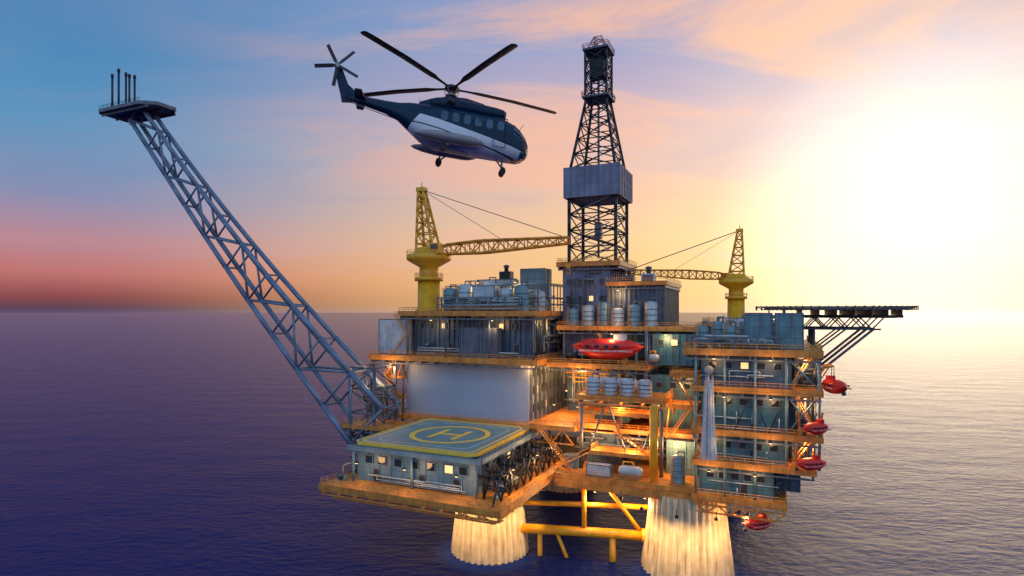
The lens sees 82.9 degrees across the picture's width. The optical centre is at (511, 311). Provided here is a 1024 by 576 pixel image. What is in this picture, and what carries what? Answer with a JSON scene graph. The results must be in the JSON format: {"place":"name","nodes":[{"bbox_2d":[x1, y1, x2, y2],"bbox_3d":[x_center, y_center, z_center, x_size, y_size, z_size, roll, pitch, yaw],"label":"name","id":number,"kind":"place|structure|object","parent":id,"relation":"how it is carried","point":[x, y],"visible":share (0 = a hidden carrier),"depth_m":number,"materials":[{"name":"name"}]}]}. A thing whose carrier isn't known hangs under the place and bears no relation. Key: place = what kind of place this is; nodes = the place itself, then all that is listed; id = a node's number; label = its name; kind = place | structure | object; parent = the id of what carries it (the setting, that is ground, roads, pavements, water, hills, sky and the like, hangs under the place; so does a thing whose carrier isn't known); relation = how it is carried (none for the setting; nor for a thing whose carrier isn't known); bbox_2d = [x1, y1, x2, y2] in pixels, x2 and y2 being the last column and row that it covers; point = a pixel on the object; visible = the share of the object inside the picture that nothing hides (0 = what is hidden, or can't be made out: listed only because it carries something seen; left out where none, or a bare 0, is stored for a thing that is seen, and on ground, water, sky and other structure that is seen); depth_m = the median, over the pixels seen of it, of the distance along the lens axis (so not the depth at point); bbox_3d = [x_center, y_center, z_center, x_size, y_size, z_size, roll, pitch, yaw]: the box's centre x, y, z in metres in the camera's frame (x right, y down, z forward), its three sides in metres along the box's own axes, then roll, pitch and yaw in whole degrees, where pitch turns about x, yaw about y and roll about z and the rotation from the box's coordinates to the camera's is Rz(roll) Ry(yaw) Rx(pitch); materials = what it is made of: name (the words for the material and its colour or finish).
{"place":"outdoors","nodes":[
{"label":"outdoors","id":0,"kind":"place"},
{"bbox_2d":[314,31,556,176],"bbox_3d":[-6.923,-18.318,54.757,23.011,9.226,20.234,7,-5,-12],"label":"helicopter","id":1,"kind":"object","parent":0,"point":[451,124],"visible":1,"depth_m":53.37,"materials":[{"name":"blue metal"}]},
{"bbox_2d":[477,279,518,286],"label":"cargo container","id":2,"kind":"object","parent":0,"point":[499,281],"visible":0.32,"depth_m":180.66,"materials":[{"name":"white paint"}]},
{"bbox_2d":[499,265,513,278],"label":"ventilation unit","id":3,"kind":"object","parent":2,"relation":"on","point":[506,273],"visible":0.98,"depth_m":181.58,"materials":[{"name":"metal"}]},
{"bbox_2d":[502,278,516,287],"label":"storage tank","id":4,"kind":"object","parent":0,"point":[510,282],"visible":0.22,"depth_m":172.08,"materials":[{"name":"grey metal"}]},
{"bbox_2d":[0,313,1023,575],"bbox_3d":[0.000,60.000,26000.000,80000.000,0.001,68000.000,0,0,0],"label":"sea","id":5,"kind":"structure","parent":0,"point":[172,443],"depth_m":226.71,"materials":[{"name":"blue liquid"}]},
{"bbox_2d":[451,488,545,565],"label":"concrete leg","id":6,"kind":"object","parent":5,"relation":"in","point":[505,541],"visible":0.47,"depth_m":139.34,"materials":[{"name":"concrete"}]},
{"bbox_2d":[319,430,575,524],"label":"helideck module","id":7,"kind":"object","parent":6,"relation":"on","point":[424,480],"visible":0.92,"depth_m":129.54,"materials":[{"name":"grey metal"}]},
{"bbox_2d":[338,471,347,480],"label":"ventilation unit","id":8,"kind":"object","parent":7,"relation":"on","point":[344,478],"visible":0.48,"depth_m":136.87,"materials":[{"name":"metal"}]},
{"bbox_2d":[365,454,372,463],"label":"window","id":9,"kind":"structure","parent":7,"relation":"in","point":[368,458],"depth_m":136.29,"materials":[{"name":"black glass"}]},
{"bbox_2d":[373,468,379,481],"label":"door","id":10,"kind":"structure","parent":7,"relation":"in","point":[375,471],"depth_m":135.46,"materials":[{"name":"grey metal"}]},
{"bbox_2d":[342,364,415,438],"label":"boom base frame","id":11,"kind":"object","parent":7,"relation":"on","point":[378,425],"visible":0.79,"depth_m":167.04,"materials":[{"name":"grey metal"}]},
{"bbox_2d":[99,68,400,444],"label":"flare boom","id":12,"kind":"object","parent":11,"relation":"on","point":[134,112],"visible":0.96,"depth_m":187.96,"materials":[{"name":"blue metal"}]},
{"bbox_2d":[377,456,385,465],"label":"window","id":13,"kind":"structure","parent":7,"relation":"in","point":[381,460],"depth_m":134.86,"materials":[{"name":"beige glass"}]},
{"bbox_2d":[394,458,401,467],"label":"window","id":14,"kind":"structure","parent":7,"relation":"in","point":[397,462],"depth_m":133.00,"materials":[{"name":"black glass"}]},
{"bbox_2d":[413,460,418,469],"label":"window","id":15,"kind":"structure","parent":7,"relation":"in","point":[415,463],"depth_m":130.97,"materials":[{"name":"black glass"}]},
{"bbox_2d":[426,462,434,471],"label":"window","id":16,"kind":"structure","parent":7,"relation":"in","point":[430,467],"depth_m":129.44,"materials":[{"name":"beige glass"}]},
{"bbox_2d":[350,418,532,457],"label":"helideck","id":17,"kind":"object","parent":7,"relation":"on","point":[465,439],"visible":0.99,"depth_m":141.42,"materials":[{"name":"green metal"}]},
{"bbox_2d":[444,464,453,474],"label":"window","id":18,"kind":"structure","parent":7,"relation":"in","point":[448,469],"depth_m":127.47,"materials":[{"name":"yellow glass"}]},
{"bbox_2d":[453,479,460,493],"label":"door","id":19,"kind":"structure","parent":7,"relation":"in","point":[455,481],"depth_m":126.63,"materials":[{"name":"grey metal"}]},
{"bbox_2d":[458,466,467,476],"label":"window","id":20,"kind":"structure","parent":7,"relation":"in","point":[462,471],"depth_m":126.07,"materials":[{"name":"black glass"}]},
{"bbox_2d":[369,307,570,430],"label":"accommodation block","id":21,"kind":"structure","parent":7,"relation":"on","point":[471,366],"depth_m":167.21,"materials":[{"name":"grey metal"}]},
{"bbox_2d":[379,319,414,354],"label":"cargo container","id":22,"kind":"object","parent":21,"relation":"on","point":[391,331],"visible":0.59,"depth_m":178.79,"materials":[{"name":"grey metal"}]},
{"bbox_2d":[409,320,414,352],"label":"door","id":23,"kind":"structure","parent":22,"relation":"in","point":[411,322],"depth_m":179.19,"materials":[{"name":"white paint"}]},
{"bbox_2d":[442,284,457,310],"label":"storage tank","id":24,"kind":"object","parent":21,"relation":"on","point":[450,292],"visible":0.64,"depth_m":170.85,"materials":[{"name":"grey metal"}]},
{"bbox_2d":[457,281,471,310],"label":"storage tank","id":25,"kind":"object","parent":21,"relation":"on","point":[465,290],"visible":0.53,"depth_m":168.75,"materials":[{"name":"metal"}]},
{"bbox_2d":[437,296,522,310],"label":"pipe rack","id":26,"kind":"object","parent":21,"relation":"on","point":[468,305],"visible":0.98,"depth_m":164.16,"materials":[{"name":"grey metal"}]},
{"bbox_2d":[472,285,499,310],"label":"cargo container","id":27,"kind":"object","parent":21,"relation":"on","point":[484,290],"visible":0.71,"depth_m":165.85,"materials":[{"name":"white metal"}]},
{"bbox_2d":[495,286,499,307],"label":"door","id":28,"kind":"structure","parent":27,"relation":"in","point":[496,288],"depth_m":165.68,"materials":[{"name":"white paint"}]},
{"bbox_2d":[406,183,570,310],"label":"deck crane","id":29,"kind":"object","parent":21,"relation":"on","point":[429,258],"visible":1,"depth_m":176.63,"materials":[{"name":"yellow paint"}]},
{"bbox_2d":[482,277,496,284],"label":"storage tank","id":30,"kind":"object","parent":21,"relation":"on","point":[489,282],"visible":0.22,"depth_m":174.41,"materials":[{"name":"metal"}]},
{"bbox_2d":[445,283,542,310],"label":"pipe rack","id":31,"kind":"object","parent":21,"relation":"on","point":[537,294],"visible":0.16,"depth_m":165.28,"materials":[{"name":"grey metal"}]},
{"bbox_2d":[498,284,512,310],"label":"storage tank","id":32,"kind":"object","parent":21,"relation":"on","point":[506,291],"visible":0.56,"depth_m":163.39,"materials":[{"name":"metal"}]},
{"bbox_2d":[513,281,528,310],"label":"storage tank","id":33,"kind":"object","parent":21,"relation":"on","point":[521,290],"visible":0.82,"depth_m":161.56,"materials":[{"name":"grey metal"}]},
{"bbox_2d":[520,268,551,310],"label":"cargo container","id":34,"kind":"object","parent":21,"relation":"on","point":[538,275],"visible":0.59,"depth_m":176.06,"materials":[{"name":"blue metal"}]},
{"bbox_2d":[545,269,550,309],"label":"door","id":35,"kind":"structure","parent":34,"relation":"in","point":[547,272],"depth_m":176.45,"materials":[{"name":"grey metal"}]},
{"bbox_2d":[532,287,545,310],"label":"storage tank","id":36,"kind":"object","parent":21,"relation":"on","point":[542,302],"visible":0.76,"depth_m":165.99,"materials":[{"name":"metal"}]},
{"bbox_2d":[541,284,562,310],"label":"pipe rack","id":37,"kind":"object","parent":21,"relation":"on","point":[550,296],"visible":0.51,"depth_m":172.32,"materials":[{"name":"grey metal"}]},
{"bbox_2d":[619,491,748,575],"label":"concrete leg","id":38,"kind":"object","parent":5,"relation":"in","point":[683,537],"visible":0.84,"depth_m":128.59,"materials":[{"name":"concrete"}]},
{"bbox_2d":[520,489,647,561],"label":"leg bracing","id":39,"kind":"object","parent":38,"relation":"attached to","point":[611,534],"visible":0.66,"depth_m":140.83,"materials":[{"name":"yellow paint"}]},
{"bbox_2d":[539,330,700,499],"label":"central process module","id":40,"kind":"object","parent":38,"relation":"on","point":[614,424],"visible":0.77,"depth_m":148.18,"materials":[{"name":"orange metal"}]},
{"bbox_2d":[527,419,579,470],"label":"walkway bridge","id":41,"kind":"structure","parent":40,"relation":"on","point":[541,425],"depth_m":148.03,"materials":[{"name":"orange metal"}]},
{"bbox_2d":[544,429,588,492],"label":"concrete leg","id":42,"kind":"object","parent":40,"relation":"attached to","point":[572,436],"visible":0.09,"depth_m":194.27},
{"bbox_2d":[563,452,579,468],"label":"cargo container","id":43,"kind":"object","parent":40,"relation":"on","point":[575,463],"visible":0.61,"depth_m":147.29,"materials":[{"name":"grey metal"}]},
{"bbox_2d":[585,373,599,394],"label":"storage tank","id":44,"kind":"object","parent":40,"relation":"on","point":[592,384],"visible":0.95,"depth_m":147.43,"materials":[{"name":"white metal"}]},
{"bbox_2d":[586,461,612,477],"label":"cargo container","id":45,"kind":"object","parent":40,"relation":"on","point":[599,468],"visible":0.98,"depth_m":140.16,"materials":[{"name":"grey metal"}]},
{"bbox_2d":[602,374,616,395],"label":"storage tank","id":46,"kind":"object","parent":40,"relation":"on","point":[609,384],"visible":0.95,"depth_m":145.63,"materials":[{"name":"white metal"}]},
{"bbox_2d":[600,373,636,389],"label":"pressure vessel","id":47,"kind":"object","parent":40,"relation":"on","point":[619,380],"visible":0.29,"depth_m":149.98,"materials":[{"name":"white paint"}]},
{"bbox_2d":[620,374,634,396],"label":"storage tank","id":48,"kind":"object","parent":40,"relation":"on","point":[627,387],"visible":0.96,"depth_m":143.78,"materials":[{"name":"white metal"}]},
{"bbox_2d":[556,256,701,355],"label":"drill floor module","id":49,"kind":"object","parent":40,"relation":"on","point":[586,282],"visible":0.78,"depth_m":168.51,"materials":[{"name":"grey metal"}]},
{"bbox_2d":[567,304,579,325],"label":"storage tank","id":50,"kind":"object","parent":49,"relation":"on","point":[573,313],"visible":0.87,"depth_m":169.27,"materials":[{"name":"grey metal"}]},
{"bbox_2d":[582,301,594,325],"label":"storage tank","id":51,"kind":"object","parent":49,"relation":"on","point":[588,311],"visible":0.98,"depth_m":167.40,"materials":[{"name":"metal"}]},
{"bbox_2d":[563,35,632,261],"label":"drilling derrick","id":52,"kind":"object","parent":49,"relation":"on","point":[598,185],"visible":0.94,"depth_m":176.81,"materials":[{"name":"metal"}]},
{"bbox_2d":[598,298,608,325],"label":"storage tank","id":53,"kind":"object","parent":49,"relation":"on","point":[602,313],"visible":0.94,"depth_m":165.55,"materials":[{"name":"grey metal"}]},
{"bbox_2d":[612,304,624,325],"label":"storage tank","id":54,"kind":"object","parent":49,"relation":"on","point":[618,313],"visible":1,"depth_m":161.83,"materials":[{"name":"metal"}]},
{"bbox_2d":[623,269,634,280],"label":"ventilation unit","id":55,"kind":"object","parent":49,"relation":"on","point":[628,271],"visible":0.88,"depth_m":165.05,"materials":[{"name":"grey metal"}]},
{"bbox_2d":[628,301,640,325],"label":"storage tank","id":56,"kind":"object","parent":49,"relation":"on","point":[634,314],"visible":1,"depth_m":159.96,"materials":[{"name":"grey metal"}]},
{"bbox_2d":[641,266,655,280],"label":"ventilation unit","id":57,"kind":"object","parent":49,"relation":"on","point":[649,275],"visible":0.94,"depth_m":165.43,"materials":[{"name":"white paint"}]},
{"bbox_2d":[645,297,657,325],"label":"storage tank","id":58,"kind":"object","parent":49,"relation":"on","point":[651,311],"visible":0.97,"depth_m":158.16,"materials":[{"name":"metal"}]},
{"bbox_2d":[618,461,642,480],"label":"pressure vessel","id":59,"kind":"object","parent":40,"relation":"on","point":[628,470],"visible":0.99,"depth_m":137.15,"materials":[{"name":"metal"}]},
{"bbox_2d":[637,375,652,397],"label":"storage tank","id":60,"kind":"object","parent":40,"relation":"on","point":[644,387],"visible":1,"depth_m":142.03,"materials":[{"name":"white metal"}]},
{"bbox_2d":[648,350,659,365],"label":"pressure vessel","id":61,"kind":"object","parent":40,"relation":"on","point":[654,357],"visible":1,"depth_m":151.87,"materials":[{"name":"metal"}]},
{"bbox_2d":[670,451,685,484],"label":"storage tank","id":62,"kind":"object","parent":40,"relation":"on","point":[677,469],"visible":0.99,"depth_m":133.72,"materials":[{"name":"grey metal"}]},
{"bbox_2d":[683,317,823,522],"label":"process tower","id":63,"kind":"structure","parent":38,"relation":"on","point":[745,420],"depth_m":123.73,"materials":[{"name":"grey metal"}]},
{"bbox_2d":[626,225,753,321],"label":"deck crane","id":64,"kind":"object","parent":63,"relation":"on","point":[736,285],"visible":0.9,"depth_m":163.94,"materials":[{"name":"yellow paint"}]},
{"bbox_2d":[696,321,708,347],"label":"storage tank","id":65,"kind":"object","parent":63,"relation":"on","point":[702,329],"visible":0.65,"depth_m":129.90,"materials":[{"name":"grey metal"}]},
{"bbox_2d":[704,366,713,374],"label":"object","id":66,"kind":"structure","parent":63,"relation":"attached to","point":[709,370],"depth_m":124.17,"materials":[{"name":"metal"}]},
{"bbox_2d":[706,470,714,477],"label":"window","id":67,"kind":"structure","parent":63,"relation":"in","point":[711,474],"depth_m":127.06,"materials":[{"name":"black glass"}]},
{"bbox_2d":[708,439,716,446],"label":"window","id":68,"kind":"structure","parent":63,"relation":"in","point":[711,443],"depth_m":126.91,"materials":[{"name":"grey glass"}]},
{"bbox_2d":[708,396,716,403],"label":"window","id":69,"kind":"structure","parent":63,"relation":"in","point":[711,400],"depth_m":126.91,"materials":[{"name":"glass"}]},
{"bbox_2d":[708,361,716,367],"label":"window","id":70,"kind":"structure","parent":63,"relation":"in","point":[710,363],"depth_m":126.82,"materials":[{"name":"glass"}]},
{"bbox_2d":[711,316,723,346],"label":"storage tank","id":71,"kind":"object","parent":63,"relation":"on","point":[717,327],"visible":0.72,"depth_m":131.44,"materials":[{"name":"grey metal"}]},
{"bbox_2d":[726,361,732,368],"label":"window","id":72,"kind":"structure","parent":63,"relation":"in","point":[729,364],"depth_m":125.46,"materials":[{"name":"black glass"}]},
{"bbox_2d":[724,321,736,347],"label":"storage tank","id":73,"kind":"object","parent":63,"relation":"on","point":[729,330],"visible":0.57,"depth_m":127.56,"materials":[{"name":"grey metal"}]},
{"bbox_2d":[726,504,741,512],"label":"concrete leg","id":74,"kind":"object","parent":63,"relation":"attached to","point":[730,510],"visible":0.02,"depth_m":174.15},
{"bbox_2d":[731,473,739,480],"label":"window","id":75,"kind":"structure","parent":63,"relation":"in","point":[734,476],"depth_m":124.97,"materials":[{"name":"black glass"}]},
{"bbox_2d":[691,335,781,349],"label":"pipe rack","id":76,"kind":"object","parent":63,"relation":"on","point":[745,339],"visible":0.99,"depth_m":124.75,"materials":[{"name":"grey metal"}]},
{"bbox_2d":[733,315,744,345],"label":"storage tank","id":77,"kind":"object","parent":63,"relation":"on","point":[737,324],"visible":0.18,"depth_m":134.42,"materials":[{"name":"metal"}]},
{"bbox_2d":[738,317,744,347],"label":"storage tank","id":78,"kind":"object","parent":63,"relation":"on","point":[741,329],"visible":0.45,"depth_m":129.14,"materials":[{"name":"grey metal"}]},
{"bbox_2d":[738,442,746,449],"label":"window","id":79,"kind":"structure","parent":63,"relation":"in","point":[741,445],"depth_m":124.42,"materials":[{"name":"black glass"}]},
{"bbox_2d":[739,398,747,405],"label":"window","id":80,"kind":"structure","parent":63,"relation":"in","point":[742,401],"depth_m":124.33,"materials":[{"name":"black glass"}]},
{"bbox_2d":[740,484,747,496],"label":"door","id":81,"kind":"structure","parent":63,"relation":"in","point":[743,488],"depth_m":124.33,"materials":[{"name":"grey metal"}]},
{"bbox_2d":[740,362,748,369],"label":"window","id":82,"kind":"structure","parent":63,"relation":"in","point":[743,365],"depth_m":124.21,"materials":[{"name":"yellow glass"}]},
{"bbox_2d":[718,315,774,341],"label":"pipe rack","id":83,"kind":"object","parent":63,"relation":"on","point":[726,322],"visible":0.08,"depth_m":143.76,"materials":[{"name":"grey metal"}]},
{"bbox_2d":[743,474,751,481],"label":"window","id":84,"kind":"structure","parent":63,"relation":"in","point":[746,478],"depth_m":124.00,"materials":[{"name":"black glass"}]},
{"bbox_2d":[749,449,756,462],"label":"door","id":85,"kind":"structure","parent":63,"relation":"in","point":[751,452],"depth_m":123.67,"materials":[{"name":"grey metal"}]},
{"bbox_2d":[751,374,759,386],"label":"door","id":86,"kind":"structure","parent":63,"relation":"in","point":[752,379],"depth_m":123.27,"materials":[{"name":"grey metal"}]},
{"bbox_2d":[753,443,762,450],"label":"window","id":87,"kind":"structure","parent":63,"relation":"in","point":[759,447],"depth_m":123.03,"materials":[{"name":"black glass"}]},
{"bbox_2d":[745,313,772,348],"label":"cargo container","id":88,"kind":"object","parent":63,"relation":"on","point":[758,324],"visible":0.88,"depth_m":125.58,"materials":[{"name":"blue metal"}]},
{"bbox_2d":[756,399,763,406],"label":"window","id":89,"kind":"structure","parent":63,"relation":"in","point":[760,402],"depth_m":122.97,"materials":[{"name":"grey glass"}]},
{"bbox_2d":[756,476,764,483],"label":"window","id":90,"kind":"structure","parent":63,"relation":"in","point":[759,479],"depth_m":122.97,"materials":[{"name":"black glass"}]},
{"bbox_2d":[756,362,765,369],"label":"window","id":91,"kind":"structure","parent":63,"relation":"in","point":[759,365],"depth_m":122.88,"materials":[{"name":"grey glass"}]},
{"bbox_2d":[769,444,778,452],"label":"window","id":92,"kind":"structure","parent":63,"relation":"in","point":[772,448],"depth_m":121.87,"materials":[{"name":"black glass"}]},
{"bbox_2d":[771,400,779,407],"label":"window","id":93,"kind":"structure","parent":63,"relation":"in","point":[774,403],"depth_m":121.78,"materials":[{"name":"grey glass"}]},
{"bbox_2d":[773,363,782,370],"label":"window","id":94,"kind":"structure","parent":63,"relation":"in","point":[776,366],"depth_m":121.54,"materials":[{"name":"grey glass"}]},
{"bbox_2d":[775,313,803,349],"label":"cargo container","id":95,"kind":"object","parent":63,"relation":"on","point":[789,328],"visible":0.96,"depth_m":123.11,"materials":[{"name":"blue metal"}]},
{"bbox_2d":[795,447,815,470],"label":"boat davit","id":96,"kind":"object","parent":63,"relation":"on","point":[814,449],"visible":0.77,"depth_m":116.95,"materials":[{"name":"orange metal"}]},
{"bbox_2d":[795,454,827,470],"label":"lifeboat","id":97,"kind":"object","parent":96,"relation":"hanging from","point":[813,464],"visible":1,"depth_m":114.83,"materials":[{"name":"red paint"}]},
{"bbox_2d":[798,411,823,437],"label":"boat davit","id":98,"kind":"object","parent":63,"relation":"on","point":[799,420],"visible":0.92,"depth_m":118.48,"materials":[{"name":"orange metal"}]},
{"bbox_2d":[800,419,831,434],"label":"lifeboat","id":99,"kind":"object","parent":98,"relation":"hanging from","point":[817,427],"visible":0.99,"depth_m":114.30,"materials":[{"name":"red paint"}]},
{"bbox_2d":[817,363,833,390],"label":"boat davit","id":100,"kind":"object","parent":63,"relation":"on","point":[826,366],"visible":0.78,"depth_m":117.16,"materials":[{"name":"orange metal"}]},
{"bbox_2d":[822,375,851,395],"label":"lifeboat","id":101,"kind":"object","parent":100,"relation":"hanging from","point":[832,384],"visible":0.99,"depth_m":115.94,"materials":[{"name":"red paint"}]},
{"bbox_2d":[755,305,918,369],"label":"helideck","id":102,"kind":"object","parent":63,"relation":"attached to","point":[856,312],"visible":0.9,"depth_m":137.46,"materials":[{"name":"metal"}]},
{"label":"boat hanger","id":103,"kind":"object","parent":63,"relation":"hanging from","visible":0},
{"bbox_2d":[742,513,773,530],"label":"lifeboat","id":104,"kind":"object","parent":103,"relation":"hanging from","point":[752,524],"visible":0.81,"depth_m":122.97,"materials":[{"name":"red paint"}]},
{"bbox_2d":[0,0,1023,312],"label":"sky","id":105,"kind":"structure","parent":0,"point":[868,153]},
{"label":"boat davit","id":106,"kind":"object","parent":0,"visible":0},
{"bbox_2d":[571,334,644,359],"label":"lifeboat","id":107,"kind":"object","parent":106,"relation":"hanging from","point":[619,346],"visible":0.99,"depth_m":154.94,"materials":[{"name":"red paint"}]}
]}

